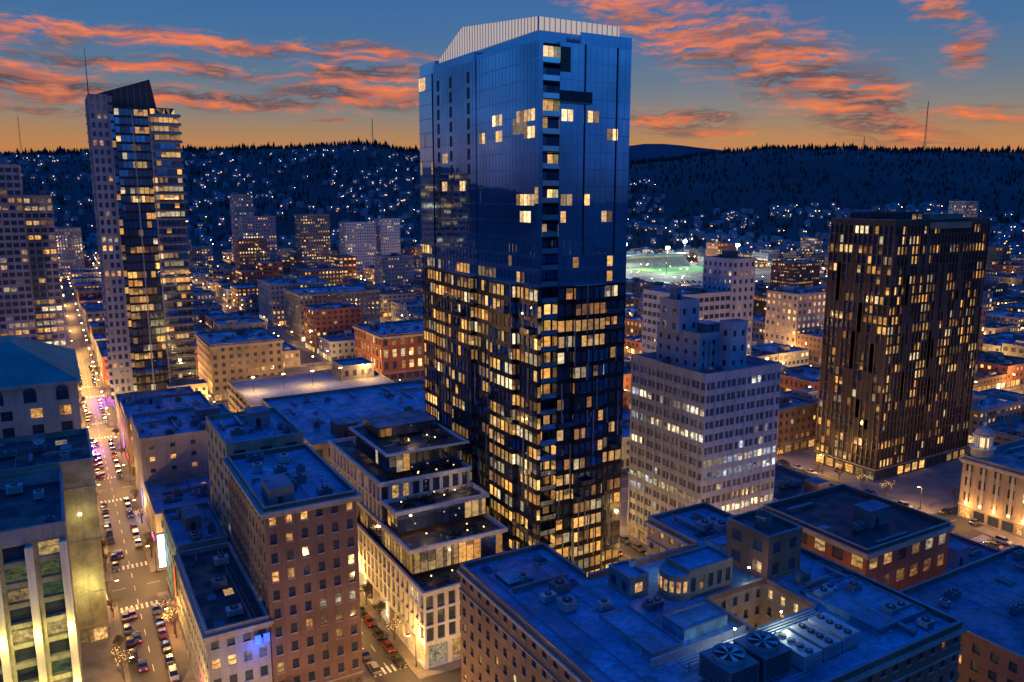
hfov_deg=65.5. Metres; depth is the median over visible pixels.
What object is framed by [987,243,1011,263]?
midrise building
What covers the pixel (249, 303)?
office building
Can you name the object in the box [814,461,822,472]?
street tree
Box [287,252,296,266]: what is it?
midrise building
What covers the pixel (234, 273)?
office building
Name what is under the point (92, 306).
office building
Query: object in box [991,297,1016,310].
office building
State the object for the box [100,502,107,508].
parked car
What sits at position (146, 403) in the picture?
brick lowrise building
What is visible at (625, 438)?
office building
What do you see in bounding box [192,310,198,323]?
brick shop building
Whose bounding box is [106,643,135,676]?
street tree
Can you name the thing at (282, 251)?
midrise building
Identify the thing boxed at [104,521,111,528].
parked car
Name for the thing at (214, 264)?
lowrise building
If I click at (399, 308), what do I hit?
lowrise building
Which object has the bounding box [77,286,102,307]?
office building
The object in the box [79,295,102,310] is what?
lowrise building
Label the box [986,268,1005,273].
office building
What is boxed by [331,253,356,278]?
midrise building
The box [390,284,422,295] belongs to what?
office building
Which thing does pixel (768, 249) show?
office building
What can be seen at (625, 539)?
parked car
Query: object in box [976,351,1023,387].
lowrise building
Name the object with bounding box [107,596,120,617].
street tree
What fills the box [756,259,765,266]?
lowrise building
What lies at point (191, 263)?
lowrise building
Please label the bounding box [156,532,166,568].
theatre blade sign
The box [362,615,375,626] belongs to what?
parked car
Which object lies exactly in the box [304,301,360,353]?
midrise building
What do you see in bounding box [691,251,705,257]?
office building
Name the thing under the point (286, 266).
office building
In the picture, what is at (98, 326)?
office building
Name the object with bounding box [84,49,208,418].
residential tower
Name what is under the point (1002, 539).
parked car
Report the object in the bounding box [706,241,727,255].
midrise building
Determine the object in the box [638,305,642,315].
office building
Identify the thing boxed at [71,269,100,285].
office building
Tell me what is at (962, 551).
lowrise building
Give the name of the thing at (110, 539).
parked car
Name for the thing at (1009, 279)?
brick shop building
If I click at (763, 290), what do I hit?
lowrise building
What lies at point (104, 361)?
lowrise building
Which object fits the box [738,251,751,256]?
lowrise building
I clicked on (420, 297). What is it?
office building
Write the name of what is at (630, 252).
brick shop building
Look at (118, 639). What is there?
street tree
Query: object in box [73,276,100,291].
lowrise building
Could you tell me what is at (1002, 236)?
hillside houses
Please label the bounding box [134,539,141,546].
parked car
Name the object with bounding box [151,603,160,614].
parked car
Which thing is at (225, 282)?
brick shop building
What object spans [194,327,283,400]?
tan hotel building
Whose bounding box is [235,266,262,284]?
midrise building
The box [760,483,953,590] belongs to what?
brick warehouse building
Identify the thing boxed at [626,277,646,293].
brick shop building
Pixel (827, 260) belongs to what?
brick midrise
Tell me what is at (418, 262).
office building
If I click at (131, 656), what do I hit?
street lamp
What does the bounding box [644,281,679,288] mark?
office building
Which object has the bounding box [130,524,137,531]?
parked car
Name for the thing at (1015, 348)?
office building
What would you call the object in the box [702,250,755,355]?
white slab tower
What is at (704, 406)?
office block building
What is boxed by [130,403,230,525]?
plaster warehouse building
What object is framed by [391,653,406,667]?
parked car
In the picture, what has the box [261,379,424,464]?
department store building
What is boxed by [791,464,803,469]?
parked car
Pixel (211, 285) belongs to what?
brick shop building
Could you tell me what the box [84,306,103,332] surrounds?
office building
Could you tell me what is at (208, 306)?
brick shop building
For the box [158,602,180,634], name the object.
street tree
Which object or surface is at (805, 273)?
brick midrise
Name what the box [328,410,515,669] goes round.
terraced office building
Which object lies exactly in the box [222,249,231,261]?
lowrise building
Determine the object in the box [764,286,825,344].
midrise building
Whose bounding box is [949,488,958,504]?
street tree
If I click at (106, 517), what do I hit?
parked car
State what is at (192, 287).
lowrise building
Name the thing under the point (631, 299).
office building
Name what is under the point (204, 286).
brick shop building
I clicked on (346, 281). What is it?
lowrise building
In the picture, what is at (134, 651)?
parked car
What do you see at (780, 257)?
brick shop building
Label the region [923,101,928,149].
radio mast
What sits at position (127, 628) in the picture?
parked car
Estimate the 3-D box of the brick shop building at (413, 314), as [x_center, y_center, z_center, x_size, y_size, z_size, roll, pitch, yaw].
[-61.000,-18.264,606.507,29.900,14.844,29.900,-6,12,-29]
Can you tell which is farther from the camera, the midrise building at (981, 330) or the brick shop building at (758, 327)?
the brick shop building at (758, 327)
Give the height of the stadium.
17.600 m
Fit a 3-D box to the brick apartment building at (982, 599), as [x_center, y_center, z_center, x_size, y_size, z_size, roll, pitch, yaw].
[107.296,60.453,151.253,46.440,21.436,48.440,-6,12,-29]
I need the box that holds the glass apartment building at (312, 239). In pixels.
[294,212,330,266]
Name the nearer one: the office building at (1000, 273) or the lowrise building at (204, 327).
the lowrise building at (204, 327)
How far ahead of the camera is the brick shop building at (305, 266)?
953.02 m
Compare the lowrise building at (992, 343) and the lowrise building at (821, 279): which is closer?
the lowrise building at (992, 343)
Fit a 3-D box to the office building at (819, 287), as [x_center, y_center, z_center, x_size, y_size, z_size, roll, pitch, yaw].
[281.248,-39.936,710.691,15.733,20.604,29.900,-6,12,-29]
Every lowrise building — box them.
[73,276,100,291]
[74,280,101,294]
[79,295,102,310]
[96,340,106,373]
[98,347,110,386]
[115,386,193,447]
[120,391,211,476]
[144,472,211,560]
[188,257,207,265]
[189,261,194,267]
[190,286,203,289]
[191,289,215,302]
[193,323,210,330]
[195,263,207,268]
[208,261,226,267]
[213,317,266,329]
[219,262,235,272]
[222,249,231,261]
[222,287,230,302]
[343,279,355,284]
[350,278,371,284]
[379,287,415,316]
[391,299,422,320]
[410,244,421,256]
[623,360,631,398]
[623,390,629,409]
[624,335,641,353]
[630,247,650,252]
[653,248,673,253]
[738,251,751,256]
[751,348,778,361]
[754,287,766,294]
[754,294,766,304]
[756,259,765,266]
[756,280,779,289]
[776,392,817,454]
[790,249,813,256]
[796,330,822,362]
[819,277,826,284]
[945,532,1000,572]
[968,390,1023,443]
[973,364,1006,390]
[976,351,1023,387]
[982,335,1015,351]
[984,280,1007,296]
[988,332,1023,339]
[1005,295,1023,302]
[1006,259,1023,264]
[1008,273,1023,279]
[1008,285,1023,287]
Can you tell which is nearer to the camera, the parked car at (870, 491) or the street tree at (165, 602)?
the street tree at (165, 602)
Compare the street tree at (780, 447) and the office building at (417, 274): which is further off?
the office building at (417, 274)
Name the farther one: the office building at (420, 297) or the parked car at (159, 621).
the office building at (420, 297)
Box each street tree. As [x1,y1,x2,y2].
[101,539,108,551]
[102,549,110,571]
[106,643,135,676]
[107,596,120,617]
[111,428,118,438]
[111,633,127,649]
[128,487,138,503]
[132,506,144,520]
[143,530,151,540]
[144,537,155,557]
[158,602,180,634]
[159,596,174,615]
[360,583,372,604]
[371,600,386,621]
[384,613,400,639]
[776,443,783,458]
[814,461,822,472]
[834,466,847,480]
[856,471,871,488]
[879,479,896,496]
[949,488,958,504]
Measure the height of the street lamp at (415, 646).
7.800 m
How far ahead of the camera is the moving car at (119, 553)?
218.02 m
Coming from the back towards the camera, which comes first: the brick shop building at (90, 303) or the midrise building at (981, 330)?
the brick shop building at (90, 303)
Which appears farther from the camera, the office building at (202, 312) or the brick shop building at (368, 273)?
the brick shop building at (368, 273)
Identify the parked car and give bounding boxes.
[95,474,101,479]
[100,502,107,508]
[102,508,108,514]
[103,515,109,521]
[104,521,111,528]
[106,528,112,536]
[107,536,114,543]
[110,551,117,560]
[111,561,119,569]
[114,459,119,465]
[116,470,122,475]
[120,611,130,621]
[123,497,130,504]
[123,623,132,634]
[125,502,131,510]
[125,635,135,647]
[127,510,133,517]
[127,648,138,661]
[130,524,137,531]
[132,529,139,538]
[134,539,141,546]
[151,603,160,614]
[154,615,163,626]
[157,627,167,639]
[161,639,171,652]
[164,653,174,666]
[168,664,179,681]
[360,604,365,614]
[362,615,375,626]
[362,647,370,660]
[367,661,380,674]
[372,627,384,639]
[381,640,395,652]
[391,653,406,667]
[619,535,631,543]
[631,543,644,551]
[778,459,789,464]
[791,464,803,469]
[804,469,817,474]
[864,488,878,495]
[898,500,912,507]
[939,508,952,514]
[968,518,980,524]
[994,535,1012,544]
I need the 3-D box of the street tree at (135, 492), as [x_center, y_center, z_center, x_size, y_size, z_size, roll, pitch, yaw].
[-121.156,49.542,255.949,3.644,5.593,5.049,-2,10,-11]
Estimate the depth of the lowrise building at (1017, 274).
908.20 m
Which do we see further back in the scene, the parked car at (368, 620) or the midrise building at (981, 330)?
the midrise building at (981, 330)
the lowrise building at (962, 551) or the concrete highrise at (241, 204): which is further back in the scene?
the concrete highrise at (241, 204)
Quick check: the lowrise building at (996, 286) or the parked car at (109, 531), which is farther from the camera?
the lowrise building at (996, 286)
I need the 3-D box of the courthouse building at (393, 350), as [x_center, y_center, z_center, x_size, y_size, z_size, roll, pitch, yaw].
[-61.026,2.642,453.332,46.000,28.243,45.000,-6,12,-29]
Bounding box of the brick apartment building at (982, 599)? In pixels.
[899,545,1023,681]
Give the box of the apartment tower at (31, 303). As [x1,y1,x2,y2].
[0,158,69,347]
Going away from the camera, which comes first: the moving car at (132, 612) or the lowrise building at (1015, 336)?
the moving car at (132, 612)
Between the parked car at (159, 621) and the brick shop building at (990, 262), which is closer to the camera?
the parked car at (159, 621)
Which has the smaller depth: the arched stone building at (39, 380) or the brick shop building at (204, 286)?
the arched stone building at (39, 380)
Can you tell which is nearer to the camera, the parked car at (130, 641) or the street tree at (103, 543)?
the parked car at (130, 641)
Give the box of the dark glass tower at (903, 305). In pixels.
[814,200,990,481]
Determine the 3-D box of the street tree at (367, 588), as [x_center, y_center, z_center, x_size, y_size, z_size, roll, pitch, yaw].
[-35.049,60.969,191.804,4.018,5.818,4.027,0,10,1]
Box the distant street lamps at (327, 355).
[60,257,1014,422]
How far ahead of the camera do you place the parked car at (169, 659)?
167.99 m
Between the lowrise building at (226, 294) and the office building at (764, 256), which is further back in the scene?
the office building at (764, 256)
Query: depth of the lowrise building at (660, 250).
1212.30 m
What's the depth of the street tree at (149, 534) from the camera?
225.06 m
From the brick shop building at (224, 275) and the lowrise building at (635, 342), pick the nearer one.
the lowrise building at (635, 342)
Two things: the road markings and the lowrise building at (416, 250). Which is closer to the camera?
the road markings
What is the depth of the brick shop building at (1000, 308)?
630.40 m
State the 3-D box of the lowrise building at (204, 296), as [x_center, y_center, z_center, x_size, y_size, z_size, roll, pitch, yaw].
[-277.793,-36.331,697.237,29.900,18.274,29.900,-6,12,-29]
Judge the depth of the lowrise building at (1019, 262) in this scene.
993.63 m
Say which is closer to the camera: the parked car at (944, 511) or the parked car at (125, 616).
the parked car at (125, 616)
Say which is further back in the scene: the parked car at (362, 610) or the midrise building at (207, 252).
the midrise building at (207, 252)
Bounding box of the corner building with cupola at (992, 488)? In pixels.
[957,414,1023,538]
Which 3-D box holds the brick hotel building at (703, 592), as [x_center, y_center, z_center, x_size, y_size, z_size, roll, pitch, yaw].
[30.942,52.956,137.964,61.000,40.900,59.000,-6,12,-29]
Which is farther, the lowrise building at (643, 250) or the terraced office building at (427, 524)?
the lowrise building at (643, 250)
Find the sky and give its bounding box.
[0,0,1023,152]
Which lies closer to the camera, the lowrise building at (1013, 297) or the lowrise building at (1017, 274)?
the lowrise building at (1013, 297)
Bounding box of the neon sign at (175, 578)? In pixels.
[174,566,177,595]
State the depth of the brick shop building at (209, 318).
558.51 m
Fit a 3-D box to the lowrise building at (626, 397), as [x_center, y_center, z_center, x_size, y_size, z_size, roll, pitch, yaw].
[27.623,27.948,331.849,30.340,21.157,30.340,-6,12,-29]
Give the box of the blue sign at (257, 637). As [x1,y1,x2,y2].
[254,631,269,644]
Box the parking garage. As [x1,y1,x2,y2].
[227,357,395,412]
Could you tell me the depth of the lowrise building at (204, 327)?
549.85 m
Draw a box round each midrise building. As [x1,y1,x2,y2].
[187,245,200,258]
[198,243,213,263]
[205,405,303,545]
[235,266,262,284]
[256,258,282,278]
[277,247,292,257]
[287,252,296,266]
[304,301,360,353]
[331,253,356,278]
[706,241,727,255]
[722,242,736,249]
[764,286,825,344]
[800,235,822,251]
[977,308,986,351]
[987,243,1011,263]
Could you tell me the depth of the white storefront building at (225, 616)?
151.50 m
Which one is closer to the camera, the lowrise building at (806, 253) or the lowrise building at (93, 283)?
the lowrise building at (93, 283)
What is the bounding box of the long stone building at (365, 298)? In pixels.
[283,284,379,341]
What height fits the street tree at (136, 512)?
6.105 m
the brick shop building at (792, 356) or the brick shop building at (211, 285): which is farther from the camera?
the brick shop building at (211, 285)
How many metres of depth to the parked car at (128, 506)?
251.20 m
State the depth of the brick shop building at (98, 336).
492.01 m
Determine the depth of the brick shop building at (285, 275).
935.82 m
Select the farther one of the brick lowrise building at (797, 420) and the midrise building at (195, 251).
the midrise building at (195, 251)
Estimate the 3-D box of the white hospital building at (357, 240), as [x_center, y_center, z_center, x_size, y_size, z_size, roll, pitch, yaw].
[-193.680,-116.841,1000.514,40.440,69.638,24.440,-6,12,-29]
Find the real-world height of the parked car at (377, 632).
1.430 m
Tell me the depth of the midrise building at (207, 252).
1101.70 m
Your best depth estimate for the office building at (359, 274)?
968.65 m
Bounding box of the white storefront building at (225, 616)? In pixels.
[173,541,273,681]
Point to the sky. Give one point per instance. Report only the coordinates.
(710, 74)
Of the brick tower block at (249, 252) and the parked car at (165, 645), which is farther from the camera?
the brick tower block at (249, 252)
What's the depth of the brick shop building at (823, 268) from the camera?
1034.80 m
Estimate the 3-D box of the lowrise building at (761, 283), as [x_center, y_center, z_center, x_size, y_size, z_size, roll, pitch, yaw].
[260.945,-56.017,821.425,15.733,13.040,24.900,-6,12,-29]
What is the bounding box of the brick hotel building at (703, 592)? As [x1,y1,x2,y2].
[457,502,965,681]
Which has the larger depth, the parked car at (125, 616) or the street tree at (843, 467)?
the street tree at (843, 467)
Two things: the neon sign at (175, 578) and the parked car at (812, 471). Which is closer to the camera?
the neon sign at (175, 578)
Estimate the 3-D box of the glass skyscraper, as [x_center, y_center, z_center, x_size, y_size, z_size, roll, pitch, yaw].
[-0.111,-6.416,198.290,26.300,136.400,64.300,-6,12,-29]
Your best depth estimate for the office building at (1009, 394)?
343.86 m
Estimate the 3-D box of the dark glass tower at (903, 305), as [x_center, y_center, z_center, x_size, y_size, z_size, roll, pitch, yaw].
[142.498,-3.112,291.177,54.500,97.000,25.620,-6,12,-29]
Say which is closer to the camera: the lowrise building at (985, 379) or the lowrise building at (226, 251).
the lowrise building at (985, 379)
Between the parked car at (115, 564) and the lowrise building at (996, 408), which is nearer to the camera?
the parked car at (115, 564)
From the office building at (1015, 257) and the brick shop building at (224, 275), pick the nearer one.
the brick shop building at (224, 275)
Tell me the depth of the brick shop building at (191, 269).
955.60 m
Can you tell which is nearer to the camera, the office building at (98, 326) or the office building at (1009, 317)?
the office building at (98, 326)
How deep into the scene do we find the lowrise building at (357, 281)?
850.16 m
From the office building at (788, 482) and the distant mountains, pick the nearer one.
the office building at (788, 482)
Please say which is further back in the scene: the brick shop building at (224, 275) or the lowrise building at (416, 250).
the lowrise building at (416, 250)
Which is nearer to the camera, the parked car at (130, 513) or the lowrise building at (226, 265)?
the parked car at (130, 513)
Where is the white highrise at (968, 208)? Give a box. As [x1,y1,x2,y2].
[948,199,978,216]
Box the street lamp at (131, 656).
[122,655,133,681]
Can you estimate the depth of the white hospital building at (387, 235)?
1009.30 m
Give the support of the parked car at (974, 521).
on the road
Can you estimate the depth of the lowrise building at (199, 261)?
1054.76 m
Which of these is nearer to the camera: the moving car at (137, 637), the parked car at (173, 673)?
the parked car at (173, 673)
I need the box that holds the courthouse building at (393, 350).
[352,319,423,379]
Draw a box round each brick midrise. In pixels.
[770,259,819,287]
[826,245,828,277]
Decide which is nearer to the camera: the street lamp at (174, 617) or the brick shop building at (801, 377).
the street lamp at (174, 617)
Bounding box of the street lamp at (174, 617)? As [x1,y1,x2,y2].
[164,606,176,637]
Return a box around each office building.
[0,428,111,681]
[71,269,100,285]
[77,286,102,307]
[82,305,103,324]
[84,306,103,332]
[89,320,105,350]
[190,270,208,283]
[195,308,223,323]
[222,443,363,681]
[226,254,232,262]
[231,266,235,282]
[239,293,258,312]
[272,256,290,273]
[282,342,299,367]
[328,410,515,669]
[357,268,362,278]
[373,282,394,289]
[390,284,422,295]
[401,247,410,254]
[414,271,421,276]
[416,259,421,267]
[416,295,422,299]
[621,409,629,468]
[625,293,642,306]
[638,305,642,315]
[642,286,730,352]
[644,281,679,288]
[674,250,688,257]
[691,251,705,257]
[752,250,777,266]
[758,247,779,254]
[773,463,833,501]
[783,252,803,259]
[797,255,820,257]
[808,285,825,290]
[980,388,1023,416]
[982,291,992,309]
[985,272,1012,275]
[985,310,1023,333]
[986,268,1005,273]
[987,417,1023,445]
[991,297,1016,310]
[992,262,1023,273]
[994,302,1023,312]
[1001,339,1023,357]
[1010,255,1023,260]
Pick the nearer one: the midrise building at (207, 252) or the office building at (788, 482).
the office building at (788, 482)
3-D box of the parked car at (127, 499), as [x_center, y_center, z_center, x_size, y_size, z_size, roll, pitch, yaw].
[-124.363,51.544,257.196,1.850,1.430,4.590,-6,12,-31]
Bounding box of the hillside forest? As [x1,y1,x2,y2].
[0,137,1023,252]
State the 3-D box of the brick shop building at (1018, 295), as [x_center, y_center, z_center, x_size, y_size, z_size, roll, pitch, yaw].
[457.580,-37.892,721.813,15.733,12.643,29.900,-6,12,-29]
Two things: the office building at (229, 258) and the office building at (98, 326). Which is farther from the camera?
the office building at (229, 258)
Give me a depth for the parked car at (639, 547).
222.42 m
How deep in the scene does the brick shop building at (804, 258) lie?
1083.79 m
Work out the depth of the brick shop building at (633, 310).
632.81 m
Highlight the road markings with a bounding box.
[70,326,989,676]
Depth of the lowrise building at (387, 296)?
658.58 m
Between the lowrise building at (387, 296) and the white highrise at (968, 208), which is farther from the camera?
the white highrise at (968, 208)
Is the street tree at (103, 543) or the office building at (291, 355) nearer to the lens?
the street tree at (103, 543)
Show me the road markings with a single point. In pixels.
(146, 562)
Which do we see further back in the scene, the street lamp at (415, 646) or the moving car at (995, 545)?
the moving car at (995, 545)
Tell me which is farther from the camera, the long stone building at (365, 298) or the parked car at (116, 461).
the long stone building at (365, 298)
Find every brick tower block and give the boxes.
[234,236,267,268]
[296,264,342,284]
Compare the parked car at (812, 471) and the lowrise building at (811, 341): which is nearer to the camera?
the parked car at (812, 471)
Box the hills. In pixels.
[4,144,1023,262]
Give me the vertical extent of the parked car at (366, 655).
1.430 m
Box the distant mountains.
[629,144,722,162]
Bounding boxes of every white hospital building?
[338,220,375,275]
[374,217,400,254]
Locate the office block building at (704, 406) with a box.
[627,287,781,544]
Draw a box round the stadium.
[626,253,703,273]
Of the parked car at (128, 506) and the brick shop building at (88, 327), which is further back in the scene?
the brick shop building at (88, 327)
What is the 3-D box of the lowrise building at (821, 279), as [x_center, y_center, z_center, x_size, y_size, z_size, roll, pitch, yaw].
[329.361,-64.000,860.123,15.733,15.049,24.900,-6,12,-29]
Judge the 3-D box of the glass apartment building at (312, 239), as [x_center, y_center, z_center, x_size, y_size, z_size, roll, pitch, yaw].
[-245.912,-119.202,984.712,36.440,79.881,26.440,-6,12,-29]
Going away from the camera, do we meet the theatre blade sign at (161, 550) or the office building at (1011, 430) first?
the theatre blade sign at (161, 550)
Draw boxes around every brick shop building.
[81,301,102,316]
[84,256,91,265]
[87,324,90,339]
[92,332,106,359]
[189,266,200,279]
[192,302,222,310]
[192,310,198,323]
[194,340,198,375]
[202,279,214,289]
[205,310,255,330]
[207,279,228,293]
[209,267,230,279]
[213,271,232,280]
[215,278,236,298]
[230,281,257,308]
[283,271,295,277]
[296,264,309,267]
[318,329,354,362]
[364,265,374,283]
[406,309,422,319]
[408,279,422,285]
[414,256,421,266]
[625,304,642,316]
[625,315,642,335]
[626,251,634,254]
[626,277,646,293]
[683,248,700,256]
[751,343,808,366]
[752,315,764,339]
[773,285,802,289]
[778,255,787,259]
[780,365,820,394]
[781,388,818,401]
[796,256,823,262]
[820,263,825,272]
[984,321,1016,334]
[985,274,1022,285]
[986,259,998,269]
[986,307,1007,310]
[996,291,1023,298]
[1007,287,1023,294]
[1015,266,1023,273]
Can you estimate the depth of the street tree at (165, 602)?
186.41 m
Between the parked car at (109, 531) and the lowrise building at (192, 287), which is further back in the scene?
the lowrise building at (192, 287)
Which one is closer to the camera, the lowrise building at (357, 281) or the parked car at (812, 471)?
the parked car at (812, 471)
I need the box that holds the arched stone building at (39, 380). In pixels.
[0,335,81,438]
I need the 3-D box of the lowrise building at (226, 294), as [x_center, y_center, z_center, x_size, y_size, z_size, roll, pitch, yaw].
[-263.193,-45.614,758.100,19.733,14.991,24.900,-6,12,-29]
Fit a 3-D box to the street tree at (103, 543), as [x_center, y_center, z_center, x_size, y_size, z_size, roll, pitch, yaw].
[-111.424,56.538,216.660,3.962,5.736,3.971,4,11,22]
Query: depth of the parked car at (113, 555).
216.00 m
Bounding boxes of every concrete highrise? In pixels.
[229,192,253,263]
[374,253,413,284]
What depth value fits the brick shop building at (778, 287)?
799.16 m
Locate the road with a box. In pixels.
[60,262,1022,681]
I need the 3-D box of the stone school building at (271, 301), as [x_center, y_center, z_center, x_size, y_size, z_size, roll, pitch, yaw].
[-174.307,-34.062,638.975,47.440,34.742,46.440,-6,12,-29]
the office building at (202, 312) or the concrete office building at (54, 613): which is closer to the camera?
the concrete office building at (54, 613)
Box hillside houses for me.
[0,146,1023,260]
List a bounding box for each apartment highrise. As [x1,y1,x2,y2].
[55,225,84,278]
[237,214,277,259]
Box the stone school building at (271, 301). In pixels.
[257,276,330,325]
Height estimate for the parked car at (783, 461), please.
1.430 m
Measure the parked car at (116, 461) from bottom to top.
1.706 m
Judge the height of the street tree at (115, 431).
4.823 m
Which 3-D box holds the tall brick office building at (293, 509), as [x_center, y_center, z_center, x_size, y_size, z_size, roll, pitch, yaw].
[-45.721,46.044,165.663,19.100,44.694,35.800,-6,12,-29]
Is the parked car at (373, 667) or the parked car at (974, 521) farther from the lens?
the parked car at (974, 521)
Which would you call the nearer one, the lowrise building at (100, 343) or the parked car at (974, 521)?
the parked car at (974, 521)
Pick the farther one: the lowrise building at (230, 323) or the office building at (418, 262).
the office building at (418, 262)
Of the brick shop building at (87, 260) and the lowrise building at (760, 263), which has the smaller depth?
the brick shop building at (87, 260)
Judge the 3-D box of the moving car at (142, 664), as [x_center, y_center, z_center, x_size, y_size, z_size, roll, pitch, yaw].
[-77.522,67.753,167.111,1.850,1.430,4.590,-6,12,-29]
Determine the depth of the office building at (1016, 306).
639.57 m
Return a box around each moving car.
[116,550,123,557]
[127,607,136,617]
[132,631,141,642]
[137,658,147,671]
[983,541,1002,548]
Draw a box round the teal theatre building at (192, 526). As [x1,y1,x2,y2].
[162,501,227,637]
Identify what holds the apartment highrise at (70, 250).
on the pavement
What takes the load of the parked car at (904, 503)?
on the road
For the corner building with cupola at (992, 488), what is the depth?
238.54 m
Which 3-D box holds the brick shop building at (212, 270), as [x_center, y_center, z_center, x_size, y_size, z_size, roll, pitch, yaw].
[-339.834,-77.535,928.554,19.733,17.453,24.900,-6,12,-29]
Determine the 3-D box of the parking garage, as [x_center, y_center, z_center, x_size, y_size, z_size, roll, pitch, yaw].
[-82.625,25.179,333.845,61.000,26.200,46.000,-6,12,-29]
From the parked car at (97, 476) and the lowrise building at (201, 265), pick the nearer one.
the parked car at (97, 476)
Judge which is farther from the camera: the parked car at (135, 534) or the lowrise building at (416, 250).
the lowrise building at (416, 250)
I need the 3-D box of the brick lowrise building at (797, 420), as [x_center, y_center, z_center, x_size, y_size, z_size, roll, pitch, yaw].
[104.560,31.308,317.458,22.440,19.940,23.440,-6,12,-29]
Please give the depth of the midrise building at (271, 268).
791.20 m
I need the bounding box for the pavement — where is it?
[61,261,1023,681]
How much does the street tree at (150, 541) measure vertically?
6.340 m
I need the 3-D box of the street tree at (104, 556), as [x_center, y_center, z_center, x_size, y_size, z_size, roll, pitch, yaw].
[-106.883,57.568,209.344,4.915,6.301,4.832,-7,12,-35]
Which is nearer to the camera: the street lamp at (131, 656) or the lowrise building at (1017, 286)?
the street lamp at (131, 656)
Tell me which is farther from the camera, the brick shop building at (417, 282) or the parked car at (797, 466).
the brick shop building at (417, 282)
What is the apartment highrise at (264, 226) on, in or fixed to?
on the pavement
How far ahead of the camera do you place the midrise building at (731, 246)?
1205.43 m
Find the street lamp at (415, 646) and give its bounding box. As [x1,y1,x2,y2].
[406,633,416,666]
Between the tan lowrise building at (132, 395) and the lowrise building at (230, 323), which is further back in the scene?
the lowrise building at (230, 323)
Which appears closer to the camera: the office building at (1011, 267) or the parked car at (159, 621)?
the parked car at (159, 621)
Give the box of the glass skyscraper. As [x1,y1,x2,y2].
[418,16,631,576]
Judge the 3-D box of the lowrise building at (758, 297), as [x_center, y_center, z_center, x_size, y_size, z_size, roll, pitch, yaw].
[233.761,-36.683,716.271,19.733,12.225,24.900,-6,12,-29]
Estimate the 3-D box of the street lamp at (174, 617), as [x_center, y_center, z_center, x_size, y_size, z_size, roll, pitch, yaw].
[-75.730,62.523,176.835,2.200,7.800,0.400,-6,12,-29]
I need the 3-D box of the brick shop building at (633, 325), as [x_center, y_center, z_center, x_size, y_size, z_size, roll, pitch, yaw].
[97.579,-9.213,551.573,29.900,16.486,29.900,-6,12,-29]
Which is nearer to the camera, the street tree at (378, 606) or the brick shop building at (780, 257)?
the street tree at (378, 606)
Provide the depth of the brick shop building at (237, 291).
708.12 m
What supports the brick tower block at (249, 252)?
on the pavement
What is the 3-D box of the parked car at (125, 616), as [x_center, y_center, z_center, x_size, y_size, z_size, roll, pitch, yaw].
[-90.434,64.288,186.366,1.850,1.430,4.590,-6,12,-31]
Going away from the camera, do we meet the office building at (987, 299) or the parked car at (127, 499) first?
the parked car at (127, 499)
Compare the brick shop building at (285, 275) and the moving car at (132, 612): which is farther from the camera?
the brick shop building at (285, 275)
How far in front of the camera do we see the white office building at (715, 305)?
346.21 m
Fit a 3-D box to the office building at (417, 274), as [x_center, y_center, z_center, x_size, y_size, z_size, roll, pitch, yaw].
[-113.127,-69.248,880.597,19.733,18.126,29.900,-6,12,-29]
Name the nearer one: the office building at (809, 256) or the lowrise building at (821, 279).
the lowrise building at (821, 279)
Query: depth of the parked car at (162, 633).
178.36 m
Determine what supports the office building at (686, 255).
on the pavement
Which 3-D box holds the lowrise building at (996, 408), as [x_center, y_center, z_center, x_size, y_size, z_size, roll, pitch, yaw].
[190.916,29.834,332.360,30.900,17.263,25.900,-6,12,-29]
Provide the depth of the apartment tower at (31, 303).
377.34 m
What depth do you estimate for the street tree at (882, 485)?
260.96 m
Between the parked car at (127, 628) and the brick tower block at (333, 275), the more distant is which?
the brick tower block at (333, 275)
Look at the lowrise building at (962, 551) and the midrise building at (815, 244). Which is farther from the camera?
the midrise building at (815, 244)
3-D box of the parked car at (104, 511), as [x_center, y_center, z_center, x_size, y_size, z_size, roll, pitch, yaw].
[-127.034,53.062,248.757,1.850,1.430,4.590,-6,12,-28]
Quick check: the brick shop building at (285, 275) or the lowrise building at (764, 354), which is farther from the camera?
the brick shop building at (285, 275)
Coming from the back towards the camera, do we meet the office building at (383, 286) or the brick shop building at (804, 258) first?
the brick shop building at (804, 258)
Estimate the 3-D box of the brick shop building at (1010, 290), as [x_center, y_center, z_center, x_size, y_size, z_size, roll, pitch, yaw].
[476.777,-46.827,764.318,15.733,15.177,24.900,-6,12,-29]
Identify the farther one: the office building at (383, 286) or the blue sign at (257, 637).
the office building at (383, 286)
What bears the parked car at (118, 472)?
on the road
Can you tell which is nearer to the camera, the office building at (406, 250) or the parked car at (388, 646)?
the parked car at (388, 646)
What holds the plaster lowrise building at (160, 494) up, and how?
on the pavement
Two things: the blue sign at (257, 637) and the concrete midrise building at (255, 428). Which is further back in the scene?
the concrete midrise building at (255, 428)
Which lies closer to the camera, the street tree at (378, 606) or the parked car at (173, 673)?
the parked car at (173, 673)
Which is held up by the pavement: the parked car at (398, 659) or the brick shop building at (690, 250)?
the brick shop building at (690, 250)

